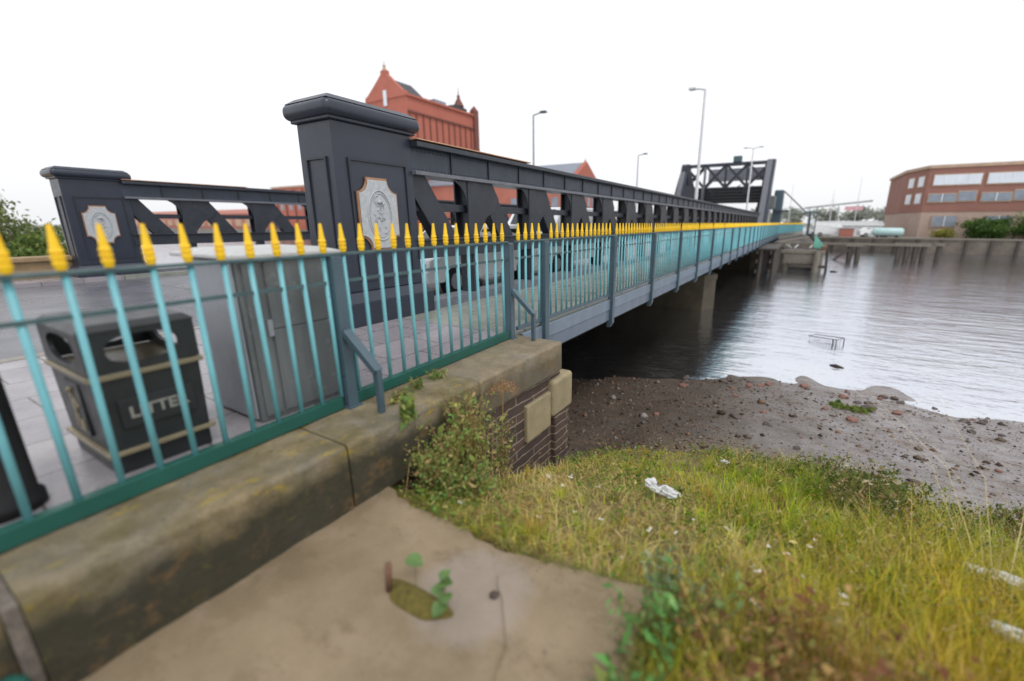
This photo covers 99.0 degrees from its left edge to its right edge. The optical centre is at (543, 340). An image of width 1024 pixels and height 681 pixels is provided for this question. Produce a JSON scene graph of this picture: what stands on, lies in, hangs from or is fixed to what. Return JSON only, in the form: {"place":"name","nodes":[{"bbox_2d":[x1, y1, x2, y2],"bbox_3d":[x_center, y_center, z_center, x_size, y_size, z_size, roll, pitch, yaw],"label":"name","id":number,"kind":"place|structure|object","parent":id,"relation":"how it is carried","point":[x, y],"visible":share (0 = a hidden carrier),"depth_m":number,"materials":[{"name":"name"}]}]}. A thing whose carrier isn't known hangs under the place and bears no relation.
{"place":"outdoors","nodes":[
{"label":"outdoors","id":0,"kind":"place"},
{"bbox_2d":[1,674,30,680],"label":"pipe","id":1,"kind":"object","parent":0,"point":[20,677],"visible":1,"depth_m":1.66,"materials":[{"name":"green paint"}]},
{"bbox_2d":[0,275,123,289],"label":"pavement","id":2,"kind":"structure","parent":0,"point":[26,283],"depth_m":10.97,"materials":[{"name":"concrete"}]},
{"bbox_2d":[0,255,72,279],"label":"boundary wall","id":3,"kind":"structure","parent":2,"relation":"on","point":[29,264],"depth_m":11.24,"materials":[{"name":"beige stone"}]},
{"bbox_2d":[39,166,149,277],"bbox_3d":[-12.254,-3.147,12.038,0.985,2.965,1.600,9,17,29],"label":"pylon","id":4,"kind":"object","parent":2,"relation":"on","point":[87,200],"visible":0.76,"depth_m":11.65,"materials":[{"name":"metal"}]},
{"bbox_2d":[0,279,198,358],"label":"road","id":5,"kind":"structure","parent":0,"point":[35,302],"depth_m":8.72,"materials":[{"name":"asphalt"}]},
{"bbox_2d":[0,318,501,526],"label":"pavement","id":6,"kind":"structure","parent":0,"point":[92,473],"depth_m":3.44,"materials":[{"name":"concrete"}]},
{"bbox_2d":[0,376,49,524],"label":"bollard","id":7,"kind":"object","parent":6,"relation":"on","point":[37,494],"visible":0.83,"depth_m":2.13,"materials":[{"name":"metal"}]},
{"bbox_2d":[36,303,215,473],"bbox_3d":[-2.600,0.259,2.734,0.740,0.875,0.546,9,17,29],"label":"litter bin","id":8,"kind":"object","parent":6,"relation":"on","point":[121,398],"visible":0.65,"depth_m":2.56,"materials":[{"name":"black plastic"}]},
{"bbox_2d":[169,244,339,421],"bbox_3d":[-2.176,-0.123,3.479,0.860,1.225,0.820,9,17,29],"label":"utility cabinet","id":9,"kind":"object","parent":6,"relation":"on","point":[210,281],"visible":0.45,"depth_m":3.17,"materials":[{"name":"metal"}]},
{"bbox_2d":[282,93,434,328],"bbox_3d":[-2.643,-1.808,6.462,0.985,2.965,1.600,9,17,29],"label":"pylon","id":10,"kind":"object","parent":6,"relation":"on","point":[356,160],"visible":0.91,"depth_m":5.97,"materials":[{"name":"metal"}]},
{"bbox_2d":[270,185,306,229],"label":"brick building","id":11,"kind":"structure","parent":0,"point":[292,210],"depth_m":143.78,"materials":[{"name":"red brick"}]},
{"bbox_2d":[365,61,479,228],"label":"brick warehouse","id":12,"kind":"structure","parent":0,"point":[455,124],"depth_m":115.90,"materials":[{"name":"brick"}]},
{"bbox_2d":[428,158,595,223],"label":"gabled building","id":13,"kind":"structure","parent":0,"point":[443,190],"depth_m":103.78,"materials":[{"name":"brick"}]},
{"bbox_2d":[0,0,1023,223],"label":"sky","id":14,"kind":"structure","parent":0,"point":[842,94],"materials":[{"name":"white"}]},
{"bbox_2d":[3,224,1023,421],"bbox_3d":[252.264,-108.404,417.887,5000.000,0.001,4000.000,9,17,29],"label":"water","id":15,"kind":"structure","parent":0,"point":[949,325],"depth_m":17.14,"materials":[{"name":"liquid"}]},
{"bbox_2d":[642,272,717,309],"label":"bridge pier","id":16,"kind":"structure","parent":15,"relation":"in","point":[699,294],"depth_m":21.87,"materials":[{"name":"concrete"}]},
{"bbox_2d":[715,250,756,270],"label":"bridge pier","id":17,"kind":"structure","parent":15,"relation":"in","point":[745,262],"depth_m":39.56,"materials":[{"name":"concrete"}]},
{"bbox_2d":[754,244,782,278],"bbox_3d":[19.508,-5.952,37.991,1.410,4.502,9.301,9,17,29],"label":"timber trestle","id":18,"kind":"object","parent":15,"relation":"in","point":[763,261],"visible":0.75,"depth_m":34.46,"materials":[{"name":"wood"}]},
{"bbox_2d":[773,234,814,264],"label":"fender pier","id":19,"kind":"structure","parent":15,"relation":"in","point":[804,238],"depth_m":48.94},
{"bbox_2d":[782,191,817,236],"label":"access gantry","id":20,"kind":"object","parent":19,"relation":"on","point":[809,221],"visible":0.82,"depth_m":62.37,"materials":[{"name":"metal"}]},
{"bbox_2d":[777,242,828,272],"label":"timber jetty","id":21,"kind":"object","parent":15,"relation":"in","point":[798,256],"visible":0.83,"depth_m":38.91,"materials":[{"name":"wood"}]},
{"bbox_2d":[832,243,863,260],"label":"mooring dolphin","id":22,"kind":"object","parent":15,"relation":"in","point":[851,246],"visible":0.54,"depth_m":49.89},
{"bbox_2d":[894,243,930,260],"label":"mooring dolphin","id":23,"kind":"object","parent":15,"relation":"in","point":[915,250],"visible":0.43,"depth_m":49.63},
{"bbox_2d":[933,243,945,260],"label":"mooring dolphin","id":24,"kind":"object","parent":15,"relation":"in","point":[938,251],"visible":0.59,"depth_m":50.03},
{"bbox_2d":[12,223,1021,238],"bbox_3d":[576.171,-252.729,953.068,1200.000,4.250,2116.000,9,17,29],"label":"bank","id":25,"kind":"structure","parent":0,"point":[200,230],"depth_m":167.68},
{"bbox_2d":[135,209,277,228],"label":"brick shed","id":26,"kind":"structure","parent":25,"relation":"on","point":[206,224],"depth_m":169.37,"materials":[{"name":"brick"}]},
{"bbox_2d":[265,229,1023,255],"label":"quay wall","id":27,"kind":"structure","parent":25,"relation":"on","point":[972,246],"depth_m":62.01,"materials":[{"name":"stone"}]},
{"bbox_2d":[781,206,808,224],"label":"tree","id":28,"kind":"object","parent":25,"relation":"on","point":[795,216],"visible":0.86,"depth_m":141.76,"materials":[{"name":"green plant"}]},
{"bbox_2d":[810,206,846,220],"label":"tree","id":29,"kind":"object","parent":25,"relation":"on","point":[821,214],"visible":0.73,"depth_m":121.28,"materials":[{"name":"green plant"}]},
{"bbox_2d":[814,224,842,235],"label":"van","id":30,"kind":"object","parent":25,"relation":"on","point":[820,229],"visible":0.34,"depth_m":71.47,"materials":[{"name":"white paint"}]},
{"bbox_2d":[804,200,872,222],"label":"conveyor gantry","id":31,"kind":"object","parent":25,"relation":"on","point":[851,207],"visible":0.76,"depth_m":79.44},
{"bbox_2d":[839,227,854,236],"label":"brick kiosk","id":32,"kind":"object","parent":25,"relation":"on","point":[846,231],"visible":0.96,"depth_m":68.88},
{"bbox_2d":[812,221,884,235],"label":"shed","id":33,"kind":"object","parent":25,"relation":"on","point":[858,225],"visible":0.36,"depth_m":73.24,"materials":[{"name":"white paint"}]},
{"bbox_2d":[839,205,879,220],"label":"tree","id":34,"kind":"object","parent":25,"relation":"on","point":[860,215],"visible":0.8,"depth_m":125.27,"materials":[{"name":"green plant"}]},
{"bbox_2d":[857,227,886,236],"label":"car","id":35,"kind":"object","parent":25,"relation":"on","point":[864,231],"visible":0.56,"depth_m":68.30,"materials":[{"name":"white paint"}]},
{"bbox_2d":[868,206,885,221],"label":"tree","id":36,"kind":"object","parent":25,"relation":"on","point":[880,214],"visible":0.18,"depth_m":135.18,"materials":[{"name":"green plant"}]},
{"bbox_2d":[872,228,903,236],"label":"storage tank","id":37,"kind":"object","parent":25,"relation":"on","point":[895,232],"visible":0.92,"depth_m":66.55,"materials":[{"name":"metal"}]},
{"bbox_2d":[928,227,956,237],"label":"shrub","id":38,"kind":"object","parent":25,"relation":"on","point":[944,233],"visible":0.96,"depth_m":64.27,"materials":[{"name":"green plant"}]},
{"bbox_2d":[882,161,1023,237],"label":"office block","id":39,"kind":"structure","parent":25,"relation":"on","point":[922,201],"depth_m":65.16,"materials":[{"name":"brick"}]},
{"bbox_2d":[927,193,957,202],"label":"window","id":40,"kind":"structure","parent":39,"relation":"in","point":[932,197],"depth_m":65.69,"materials":[{"name":"glass"}]},
{"bbox_2d":[930,215,958,226],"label":"window","id":41,"kind":"structure","parent":39,"relation":"in","point":[936,220],"depth_m":66.16,"materials":[{"name":"glass"}]},
{"bbox_2d":[932,172,983,185],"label":"window","id":42,"kind":"structure","parent":39,"relation":"in","point":[961,178],"depth_m":64.36,"materials":[{"name":"glass"}]},
{"bbox_2d":[956,190,977,201],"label":"window","id":43,"kind":"structure","parent":39,"relation":"in","point":[963,195],"depth_m":64.28,"materials":[{"name":"glass"}]},
{"bbox_2d":[979,191,1013,201],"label":"window","id":44,"kind":"structure","parent":39,"relation":"in","point":[1006,196],"depth_m":62.75,"materials":[{"name":"glass"}]},
{"bbox_2d":[985,215,1013,226],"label":"window","id":45,"kind":"structure","parent":39,"relation":"in","point":[988,216],"depth_m":63.12,"materials":[{"name":"glass"}]},
{"bbox_2d":[985,171,1023,184],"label":"window","id":46,"kind":"structure","parent":39,"relation":"in","point":[1009,177],"depth_m":61.88,"materials":[{"name":"glass"}]},
{"bbox_2d":[1012,189,1023,200],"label":"window","id":47,"kind":"structure","parent":39,"relation":"in","point":[1018,195],"depth_m":61.63,"materials":[{"name":"glass"}]},
{"bbox_2d":[956,216,1020,238],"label":"shrub","id":48,"kind":"object","parent":25,"relation":"on","point":[982,228],"visible":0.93,"depth_m":61.31,"materials":[{"name":"green plant"}]},
{"bbox_2d":[1007,212,1023,238],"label":"shrub","id":49,"kind":"object","parent":25,"relation":"on","point":[1019,230],"visible":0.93,"depth_m":60.49,"materials":[{"name":"green plant"}]},
{"bbox_2d":[393,358,1023,680],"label":"river bank","id":50,"kind":"structure","parent":0,"point":[779,432],"depth_m":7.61,"materials":[{"name":"plant"}]},
{"bbox_2d":[0,335,571,680],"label":"retaining wall","id":51,"kind":"structure","parent":50,"relation":"on","point":[84,598],"depth_m":2.38,"materials":[{"name":"stone"}]},
{"bbox_2d":[0,223,535,552],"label":"railing","id":52,"kind":"object","parent":51,"relation":"on","point":[349,348],"visible":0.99,"depth_m":2.71,"materials":[{"name":"metal"}]},
{"bbox_2d":[387,386,414,404],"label":"weed","id":53,"kind":"object","parent":51,"relation":"on","point":[403,393],"visible":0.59,"depth_m":3.63,"materials":[{"name":"green plant"}]},
{"bbox_2d":[396,393,419,430],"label":"weed","id":54,"kind":"object","parent":51,"relation":"on","point":[406,409],"visible":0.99,"depth_m":3.27,"materials":[{"name":"green plant"}]},
{"bbox_2d":[408,376,424,390],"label":"weed","id":55,"kind":"object","parent":51,"relation":"on","point":[418,383],"visible":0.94,"depth_m":3.84,"materials":[{"name":"green plant"}]},
{"bbox_2d":[424,368,447,379],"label":"weed","id":56,"kind":"object","parent":51,"relation":"on","point":[438,375],"visible":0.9,"depth_m":4.11,"materials":[{"name":"green plant"}]},
{"bbox_2d":[122,234,778,343],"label":"road bridge","id":57,"kind":"structure","parent":51,"relation":"on","point":[567,326],"depth_m":8.98,"materials":[{"name":"metal"}]},
{"bbox_2d":[120,179,636,271],"bbox_3d":[2.562,-9.558,36.041,0.520,2.638,57.029,9,17,29],"label":"truss girder","id":58,"kind":"object","parent":57,"relation":"on","point":[195,209],"visible":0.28,"depth_m":13.84,"materials":[{"name":"metal"}]},
{"bbox_2d":[420,224,537,292],"bbox_3d":[-1.944,-2.056,10.576,1.800,1.460,4.265,9,17,29],"label":"car","id":59,"kind":"object","parent":57,"relation":"on","point":[430,275],"visible":0.22,"depth_m":9.22,"materials":[{"name":"white paint"}]},
{"bbox_2d":[532,110,546,164],"bbox_3d":[-0.327,-11.084,30.197,1.122,8.670,0.320,9,17,29],"label":"street lamp","id":60,"kind":"object","parent":57,"relation":"on","point":[542,111],"visible":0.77,"depth_m":29.54,"materials":[{"name":"metal"}]},
{"bbox_2d":[508,207,607,272],"bbox_3d":[0.341,-3.387,14.472,1.960,1.999,4.965,9,17,29],"label":"van","id":61,"kind":"object","parent":57,"relation":"on","point":[513,219],"visible":0.13,"depth_m":13.38,"materials":[{"name":"white paint"}]},
{"bbox_2d":[409,138,760,308],"bbox_3d":[12.215,-8.146,30.579,0.520,2.638,57.029,9,17,29],"label":"truss girder","id":62,"kind":"object","parent":57,"relation":"on","point":[475,177],"visible":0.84,"depth_m":9.54,"materials":[{"name":"metal"}]},
{"bbox_2d":[514,223,778,339],"bbox_3d":[14.648,-7.168,30.336,0.124,1.956,59.420,9,17,29],"label":"railing","id":63,"kind":"object","parent":57,"relation":"attached to","point":[740,235],"visible":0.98,"depth_m":8.78,"materials":[{"name":"metal"}]},
{"bbox_2d":[689,87,706,237],"bbox_3d":[8.427,-9.661,24.923,0.988,8.670,0.320,9,17,29],"label":"street lamp","id":64,"kind":"object","parent":57,"relation":"on","point":[700,144],"visible":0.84,"depth_m":24.26,"materials":[{"name":"metal"}]},
{"bbox_2d":[674,156,776,222],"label":"bascule portal","id":65,"kind":"object","parent":57,"relation":"on","point":[760,196],"visible":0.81,"depth_m":61.49,"materials":[{"name":"black paint"}]},
{"bbox_2d":[744,146,763,209],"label":"street lamp","id":66,"kind":"object","parent":57,"relation":"on","point":[750,173],"visible":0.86,"depth_m":44.80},
{"bbox_2d":[718,223,803,238],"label":"railing","id":67,"kind":"object","parent":57,"relation":"attached to","point":[785,230],"visible":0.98,"depth_m":63.20,"materials":[{"name":"metal"}]},
{"bbox_2d":[767,190,788,222],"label":"control tower","id":68,"kind":"structure","parent":57,"relation":"on","point":[776,202],"depth_m":63.25,"materials":[{"name":"metal"}]},
{"bbox_2d":[82,487,658,680],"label":"landing slab","id":69,"kind":"structure","parent":50,"relation":"on","point":[319,605],"depth_m":2.16,"materials":[{"name":"beige concrete"}]},
{"bbox_2d":[385,562,391,592],"bbox_3d":[-0.824,1.258,2.314,0.042,0.167,0.032,-11,19,-36],"label":"pipe stub","id":70,"kind":"object","parent":69,"relation":"on","point":[388,574],"visible":1,"depth_m":2.30,"materials":[{"name":"metal"}]},
{"bbox_2d":[389,578,453,620],"bbox_3d":[-0.664,1.336,2.262,0.457,0.035,0.145,9,17,29],"label":"moss patch","id":71,"kind":"object","parent":69,"relation":"on","point":[413,600],"visible":0.89,"depth_m":2.24,"materials":[{"name":"plant"}]},
{"bbox_2d":[405,552,422,586],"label":"ivy leaf","id":72,"kind":"object","parent":71,"relation":"on","point":[413,560],"visible":1,"depth_m":2.35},
{"bbox_2d":[430,569,452,617],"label":"ivy plant","id":73,"kind":"object","parent":71,"relation":"on","point":[438,607],"visible":1,"depth_m":2.18,"materials":[{"name":"green plant"}]},
{"bbox_2d":[390,487,678,680],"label":"grass fringe","id":74,"kind":"object","parent":69,"relation":"on","point":[507,544],"depth_m":2.46,"materials":[{"name":"green plant"}]},
{"bbox_2d":[493,562,650,680],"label":"slab patch","id":75,"kind":"object","parent":69,"relation":"on","point":[556,619],"visible":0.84,"depth_m":2.13,"materials":[{"name":"beige concrete"}]},
{"bbox_2d":[394,408,471,495],"bbox_3d":[-0.861,0.955,3.434,0.607,0.772,0.655,9,17,29],"label":"bush","id":76,"kind":"object","parent":50,"relation":"on","point":[430,466],"visible":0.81,"depth_m":3.38,"materials":[{"name":"green plant"}]},
{"bbox_2d":[411,448,502,506],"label":"bush","id":77,"kind":"object","parent":50,"relation":"on","point":[471,474],"visible":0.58,"depth_m":3.38,"materials":[{"name":"green plant"}]},
{"bbox_2d":[426,380,504,490],"bbox_3d":[-0.687,0.853,3.774,0.721,1.092,0.575,9,17,29],"label":"bush","id":78,"kind":"object","parent":50,"relation":"on","point":[473,438],"visible":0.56,"depth_m":3.68,"materials":[{"name":"green plant"}]},
{"bbox_2d":[482,411,519,478],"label":"weed","id":79,"kind":"object","parent":50,"relation":"on","point":[499,449],"visible":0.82,"depth_m":4.25,"materials":[{"name":"green plant"}]},
{"bbox_2d":[489,380,518,478],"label":"dried hogweed","id":80,"kind":"object","parent":50,"relation":"on","point":[501,386],"visible":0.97,"depth_m":4.21,"materials":[{"name":"brown plant"}]},
{"bbox_2d":[588,652,668,680],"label":"weed","id":81,"kind":"object","parent":50,"relation":"on","point":[609,674],"visible":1,"depth_m":1.79,"materials":[{"name":"green plant"}]},
{"bbox_2d":[595,554,712,678],"bbox_3d":[0.526,1.296,2.061,0.504,0.523,0.413,-9,17,-30],"label":"weed","id":82,"kind":"object","parent":50,"relation":"on","point":[658,607],"visible":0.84,"depth_m":2.01,"materials":[{"name":"green plant"}]},
{"bbox_2d":[645,477,680,498],"bbox_3d":[1.068,1.364,3.986,0.358,0.118,0.132,14,21,42],"label":"plastic bag","id":83,"kind":"object","parent":50,"relation":"on","point":[670,491],"visible":0.91,"depth_m":3.95,"materials":[{"name":"plastic"}]},
{"bbox_2d":[409,450,919,680],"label":"straw","id":84,"kind":"object","parent":50,"relation":"on","point":[532,476],"visible":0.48,"depth_m":3.27,"materials":[{"name":"yellow plant"}]},
{"bbox_2d":[633,534,704,607],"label":"weed","id":85,"kind":"object","parent":50,"relation":"on","point":[668,579],"visible":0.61,"depth_m":2.43,"materials":[{"name":"green plant"}]},
{"bbox_2d":[654,541,749,650],"bbox_3d":[0.773,1.305,2.173,0.439,0.477,0.417,2,15,9],"label":"weed","id":86,"kind":"object","parent":50,"relation":"on","point":[720,602],"visible":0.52,"depth_m":2.14,"materials":[{"name":"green plant"}]},
{"bbox_2d":[398,442,1023,680],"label":"ground weeds","id":87,"kind":"object","parent":50,"relation":"on","point":[452,500],"visible":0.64,"depth_m":3.69,"materials":[{"name":"green plant"}]},
{"bbox_2d":[404,430,1023,680],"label":"seed stalks","id":88,"kind":"object","parent":50,"relation":"on","point":[853,597],"visible":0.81,"depth_m":3.23,"materials":[{"name":"beige plant"}]},
{"bbox_2d":[670,576,853,680],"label":"weed","id":89,"kind":"object","parent":50,"relation":"on","point":[758,667],"visible":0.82,"depth_m":1.92,"materials":[{"name":"green plant"}]},
{"bbox_2d":[702,630,885,680],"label":"weed","id":90,"kind":"object","parent":50,"relation":"on","point":[870,676],"visible":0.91,"depth_m":1.68,"materials":[{"name":"green plant"}]},
{"bbox_2d":[721,550,868,669],"bbox_3d":[1.260,1.452,2.315,0.619,0.429,0.601,4,16,16],"label":"weed","id":91,"kind":"object","parent":50,"relation":"on","point":[762,595],"visible":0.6,"depth_m":2.25,"materials":[{"name":"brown plant"}]},
{"bbox_2d":[568,375,1023,516],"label":"pebbles","id":92,"kind":"object","parent":50,"relation":"on","point":[748,436],"visible":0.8,"depth_m":8.58,"materials":[{"name":"grey stone"}]},
{"bbox_2d":[794,443,862,480],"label":"weed","id":93,"kind":"object","parent":50,"relation":"on","point":[826,459],"visible":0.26,"depth_m":5.70,"materials":[{"name":"green plant"}]},
{"bbox_2d":[816,452,881,491],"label":"weed","id":94,"kind":"object","parent":50,"relation":"on","point":[850,470],"visible":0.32,"depth_m":5.29,"materials":[{"name":"green plant"}]},
{"bbox_2d":[828,398,874,414],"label":"waterweed","id":95,"kind":"object","parent":50,"relation":"on","point":[838,403],"visible":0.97,"depth_m":9.65,"materials":[{"name":"green plant"}]},
{"bbox_2d":[813,467,902,516],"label":"weed","id":96,"kind":"object","parent":50,"relation":"on","point":[865,475],"visible":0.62,"depth_m":4.74,"materials":[{"name":"green plant"}]},
{"bbox_2d":[825,458,917,519],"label":"weed","id":97,"kind":"object","parent":50,"relation":"on","point":[885,492],"visible":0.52,"depth_m":4.66,"materials":[{"name":"green plant"}]},
{"bbox_2d":[822,456,930,516],"bbox_3d":[3.753,1.705,4.969,1.048,0.617,0.985,-1,15,-5],"label":"weed","id":98,"kind":"object","parent":50,"relation":"on","point":[898,482],"visible":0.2,"depth_m":4.92,"materials":[{"name":"green plant"}]},
{"bbox_2d":[807,563,981,680],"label":"weed","id":99,"kind":"object","parent":50,"relation":"on","point":[885,667],"visible":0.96,"depth_m":1.83,"materials":[{"name":"green plant"}]},
{"bbox_2d":[863,463,964,522],"bbox_3d":[4.288,1.867,5.241,0.984,0.488,1.010,5,16,17],"label":"weed","id":100,"kind":"object","parent":50,"relation":"on","point":[911,483],"visible":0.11,"depth_m":5.23,"materials":[{"name":"green plant"}]},
{"bbox_2d":[857,494,987,559],"bbox_3d":[3.398,1.765,3.987,0.701,0.486,0.917,-13,20,-39],"label":"weed","id":101,"kind":"object","parent":50,"relation":"on","point":[896,510],"visible":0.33,"depth_m":4.02,"materials":[{"name":"green plant"}]},
{"bbox_2d":[939,495,1023,554],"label":"weed","id":102,"kind":"object","parent":50,"relation":"on","point":[1016,512],"visible":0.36,"depth_m":4.70,"materials":[{"name":"green plant"}]},
{"bbox_2d":[961,502,1023,545],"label":"weed","id":103,"kind":"object","parent":50,"relation":"on","point":[991,515],"visible":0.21,"depth_m":4.67,"materials":[{"name":"green plant"}]},
{"bbox_2d":[989,568,1023,589],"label":"plastic scrap","id":104,"kind":"object","parent":50,"relation":"on","point":[1004,572],"visible":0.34,"depth_m":3.20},
{"bbox_2d":[990,620,1023,642],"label":"plastic scrap","id":105,"kind":"object","parent":50,"relation":"on","point":[1008,627],"visible":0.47,"depth_m":2.51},
{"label":"ground","id":106,"kind":"structure","parent":0,"visible":0},
{"bbox_2d":[0,189,40,245],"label":"bush","id":107,"kind":"object","parent":106,"relation":"on","point":[7,220],"visible":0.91,"depth_m":26.63,"materials":[{"name":"green plant"}]},
{"bbox_2d":[0,326,198,362],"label":"kerb","id":108,"kind":"structure","parent":106,"relation":"on","point":[11,359],"depth_m":4.64,"materials":[{"name":"stone"}]},
{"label":"left bank","id":109,"kind":"structure","parent":0,"visible":0},
{"bbox_2d":[4,236,48,256],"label":"bush","id":110,"kind":"object","parent":109,"relation":"on","point":[14,252],"visible":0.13,"depth_m":23.03,"materials":[{"name":"green plant"}]},
{"bbox_2d":[2,209,68,254],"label":"bush","id":111,"kind":"object","parent":109,"relation":"on","point":[27,242],"visible":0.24,"depth_m":30.30,"materials":[{"name":"green plant"}]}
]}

